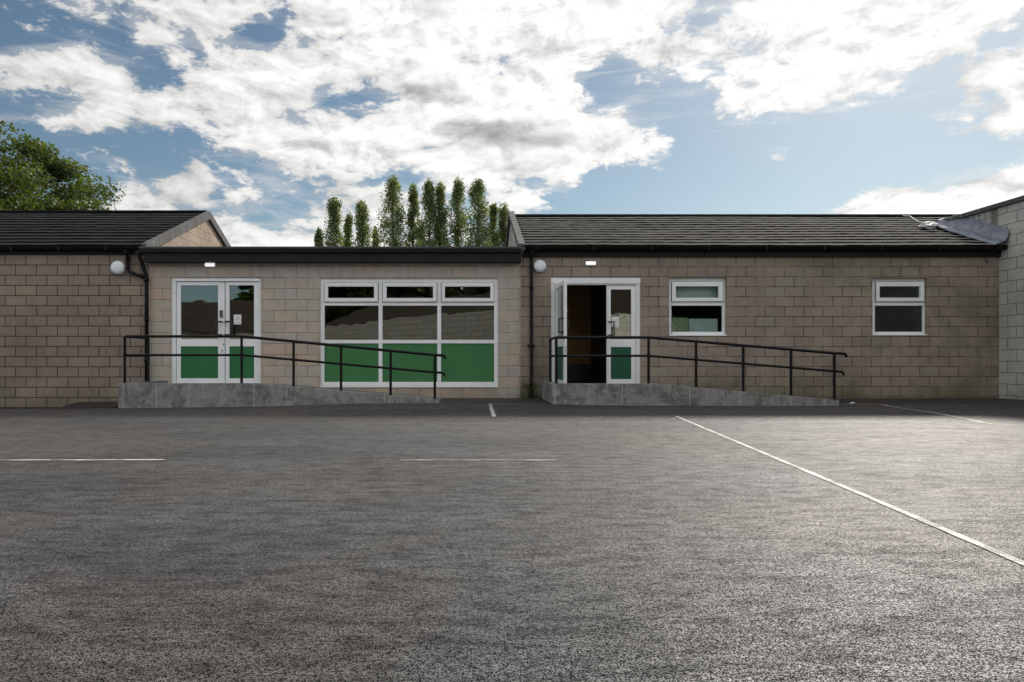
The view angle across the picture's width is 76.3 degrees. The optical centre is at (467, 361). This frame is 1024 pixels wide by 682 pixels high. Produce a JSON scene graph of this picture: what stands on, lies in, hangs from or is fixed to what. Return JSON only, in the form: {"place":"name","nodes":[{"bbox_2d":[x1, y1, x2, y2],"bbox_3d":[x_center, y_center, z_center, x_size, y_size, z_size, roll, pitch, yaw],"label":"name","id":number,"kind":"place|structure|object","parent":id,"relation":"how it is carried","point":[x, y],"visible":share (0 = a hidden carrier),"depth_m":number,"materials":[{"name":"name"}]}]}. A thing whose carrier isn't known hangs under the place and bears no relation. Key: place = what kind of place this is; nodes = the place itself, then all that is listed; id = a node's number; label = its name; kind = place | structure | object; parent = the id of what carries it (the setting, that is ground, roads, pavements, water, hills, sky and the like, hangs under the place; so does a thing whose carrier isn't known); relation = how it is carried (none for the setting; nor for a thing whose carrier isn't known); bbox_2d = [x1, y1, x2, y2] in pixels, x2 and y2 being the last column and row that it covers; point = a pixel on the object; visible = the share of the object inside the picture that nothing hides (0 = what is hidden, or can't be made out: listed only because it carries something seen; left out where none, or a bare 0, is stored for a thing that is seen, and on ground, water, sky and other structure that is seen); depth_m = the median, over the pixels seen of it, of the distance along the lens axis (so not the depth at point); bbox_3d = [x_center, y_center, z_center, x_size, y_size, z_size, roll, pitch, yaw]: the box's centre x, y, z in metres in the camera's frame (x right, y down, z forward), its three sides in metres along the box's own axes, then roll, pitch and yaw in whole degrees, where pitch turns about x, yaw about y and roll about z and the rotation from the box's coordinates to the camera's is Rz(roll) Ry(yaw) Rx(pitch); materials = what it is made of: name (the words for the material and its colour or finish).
{"place":"outdoors","nodes":[
{"label":"outdoors","id":0,"kind":"place"},
{"bbox_2d":[57,401,117,408],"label":"pavement","id":1,"kind":"structure","parent":0,"point":[81,405],"depth_m":12.64,"materials":[{"name":"black concrete"}]},
{"bbox_2d":[0,398,1023,681],"bbox_3d":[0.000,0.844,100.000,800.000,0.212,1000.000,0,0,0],"label":"ground","id":2,"kind":"structure","parent":0,"point":[544,540],"depth_m":2.90,"materials":[{"name":"grey asphalt"}]},
{"bbox_2d":[0,120,125,209],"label":"sycamore tree","id":3,"kind":"object","parent":2,"relation":"on","point":[20,181],"visible":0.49,"depth_m":29.72,"materials":[{"name":"green plant"}]},
{"bbox_2d":[0,210,230,407],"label":"school building","id":4,"kind":"structure","parent":2,"relation":"on","point":[72,309],"depth_m":13.20,"materials":[{"name":"brick"}]},
{"bbox_2d":[110,261,125,274],"bbox_3d":[-7.088,-1.894,13.138,0.292,0.292,0.116,0,0,0],"label":"wall lamp","id":5,"kind":"object","parent":4,"relation":"attached to","point":[117,267],"visible":1,"depth_m":13.10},
{"bbox_2d":[118,380,441,407],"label":"access ramp","id":6,"kind":"structure","parent":2,"relation":"on","point":[158,394],"depth_m":11.54,"materials":[{"name":"concrete"}]},
{"bbox_2d":[123,335,446,398],"bbox_3d":[-3.272,0.118,12.023,5.781,1.174,0.913,0,0,0],"label":"handrail","id":7,"kind":"object","parent":6,"relation":"on","point":[292,359],"visible":0.98,"depth_m":11.58,"materials":[{"name":"black metal"}]},
{"bbox_2d":[314,227,323,245],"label":"poplar tree","id":8,"kind":"object","parent":2,"relation":"on","point":[316,237],"visible":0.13,"depth_m":61.79,"materials":[{"name":"green plant"}]},
{"bbox_2d":[135,246,520,397],"bbox_3d":[-2.784,-0.487,16.105,7.697,3.595,6.350,0,0,0],"label":"school extension","id":9,"kind":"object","parent":2,"relation":"on","point":[458,307],"visible":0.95,"depth_m":13.20,"materials":[{"name":"brick"}]},
{"bbox_2d":[205,263,215,266],"bbox_3d":[-5.226,-1.949,13.164,0.216,0.093,0.068,0,0,0],"label":"bulkhead light","id":10,"kind":"object","parent":9,"relation":"attached to","point":[210,264],"visible":1,"depth_m":13.13,"materials":[{"name":"white plastic"}]},
{"bbox_2d":[172,278,260,382],"bbox_3d":[-5.125,-0.612,13.242,1.829,2.190,0.157,0,0,0],"label":"double door","id":11,"kind":"structure","parent":9,"relation":"in","point":[185,369],"depth_m":13.25,"materials":[{"name":"white plastic"}]},
{"bbox_2d":[319,279,498,387],"bbox_3d":[-1.197,-0.576,13.240,3.641,2.220,0.120,0,0,0],"label":"window","id":12,"kind":"structure","parent":9,"relation":"in","point":[468,363],"depth_m":13.23,"materials":[{"name":"white plastic"}]},
{"bbox_2d":[317,195,346,245],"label":"poplar tree","id":13,"kind":"object","parent":2,"relation":"on","point":[333,209],"visible":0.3,"depth_m":61.68,"materials":[{"name":"green plant"}]},
{"bbox_2d":[343,211,353,245],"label":"poplar tree","id":14,"kind":"object","parent":2,"relation":"on","point":[348,225],"visible":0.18,"depth_m":63.76,"materials":[{"name":"green plant"}]},
{"bbox_2d":[348,200,373,245],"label":"poplar tree","id":15,"kind":"object","parent":2,"relation":"on","point":[362,219],"visible":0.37,"depth_m":60.72,"materials":[{"name":"green plant"}]},
{"bbox_2d":[371,226,380,245],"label":"poplar tree","id":16,"kind":"object","parent":2,"relation":"on","point":[374,242],"visible":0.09,"depth_m":64.81,"materials":[{"name":"green plant"}]},
{"bbox_2d":[371,174,407,245],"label":"poplar tree","id":17,"kind":"object","parent":2,"relation":"on","point":[392,185],"visible":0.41,"depth_m":59.84,"materials":[{"name":"green plant"}]},
{"bbox_2d":[401,182,423,245],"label":"poplar tree","id":18,"kind":"object","parent":2,"relation":"on","point":[413,213],"visible":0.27,"depth_m":60.78,"materials":[{"name":"green plant"}]},
{"bbox_2d":[411,178,442,245],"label":"poplar tree","id":19,"kind":"object","parent":2,"relation":"on","point":[428,198],"visible":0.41,"depth_m":59.77,"materials":[{"name":"green plant"}]},
{"bbox_2d":[431,180,449,245],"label":"poplar tree","id":20,"kind":"object","parent":2,"relation":"on","point":[440,200],"visible":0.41,"depth_m":60.19,"materials":[{"name":"green plant"}]},
{"bbox_2d":[446,176,471,245],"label":"poplar tree","id":21,"kind":"object","parent":2,"relation":"on","point":[457,194],"visible":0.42,"depth_m":60.66,"materials":[{"name":"green plant"}]},
{"bbox_2d":[456,178,492,245],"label":"poplar tree","id":22,"kind":"object","parent":2,"relation":"on","point":[475,193],"visible":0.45,"depth_m":59.77,"materials":[{"name":"green plant"}]},
{"bbox_2d":[485,202,501,245],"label":"poplar tree","id":23,"kind":"object","parent":2,"relation":"on","point":[493,234],"visible":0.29,"depth_m":62.69,"materials":[{"name":"green plant"}]},
{"bbox_2d":[491,202,509,245],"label":"poplar tree","id":24,"kind":"object","parent":2,"relation":"on","point":[503,218],"visible":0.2,"depth_m":61.84,"materials":[{"name":"green plant"}]},
{"bbox_2d":[517,383,539,398],"bbox_3d":[1.228,0.607,13.073,0.473,0.334,0.213,0,0,0],"label":"weed plant","id":25,"kind":"object","parent":2,"relation":"on","point":[529,394],"visible":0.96,"depth_m":13.05,"materials":[{"name":"green plant"}]},
{"bbox_2d":[541,381,838,405],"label":"access ramp","id":26,"kind":"structure","parent":2,"relation":"on","point":[636,394],"depth_m":11.54,"materials":[{"name":"concrete"}]},
{"bbox_2d":[549,336,847,399],"bbox_3d":[4.164,0.133,12.023,5.238,1.165,0.913,0,0,0],"label":"handrail","id":27,"kind":"object","parent":26,"relation":"on","point":[696,360],"visible":0.97,"depth_m":11.58,"materials":[{"name":"black metal"}]},
{"bbox_2d":[505,211,1009,397],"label":"school building","id":28,"kind":"structure","parent":2,"relation":"on","point":[898,306],"depth_m":13.20,"materials":[{"name":"brick"}]},
{"bbox_2d":[533,260,545,272],"bbox_3d":[1.455,-1.926,13.138,0.264,0.264,0.116,0,0,0],"label":"wall lamp","id":29,"kind":"object","parent":28,"relation":"attached to","point":[539,266],"visible":1,"depth_m":13.10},
{"bbox_2d":[585,261,595,265],"bbox_3d":[2.487,-1.982,13.164,0.216,0.093,0.068,0,0,0],"label":"bulkhead light","id":30,"kind":"object","parent":28,"relation":"attached to","point":[590,263],"visible":1,"depth_m":13.13,"materials":[{"name":"white plastic"}]},
{"bbox_2d":[551,278,640,382],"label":"double door","id":31,"kind":"structure","parent":28,"relation":"in","point":[618,369],"depth_m":13.23,"materials":[{"name":"white plastic"}]},
{"bbox_2d":[669,278,726,335],"bbox_3d":[4.672,-1.107,13.267,1.175,1.198,0.157,0,0,0],"label":"window","id":32,"kind":"structure","parent":28,"relation":"in","point":[673,282],"depth_m":13.28,"materials":[{"name":"white plastic"}]},
{"bbox_2d":[872,278,927,335],"bbox_3d":[8.776,-1.105,13.267,1.118,1.177,0.157,0,0,0],"label":"window","id":33,"kind":"structure","parent":28,"relation":"in","point":[877,283],"depth_m":13.28,"materials":[{"name":"white plastic"}]},
{"bbox_2d":[919,221,938,228],"bbox_3d":[10.292,-3.050,14.559,0.420,0.236,0.334,0,0,0],"label":"plastic sheet","id":34,"kind":"object","parent":28,"relation":"on","point":[929,224],"visible":1,"depth_m":14.46,"materials":[{"name":"white plastic"}]},
{"bbox_2d":[936,195,1023,399],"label":"hall building","id":35,"kind":"structure","parent":2,"relation":"on","point":[1009,213],"depth_m":12.93,"materials":[{"name":"brick"}]},
{"bbox_2d":[0,0,1023,245],"label":"sky","id":36,"kind":"structure","parent":0,"point":[251,114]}
]}

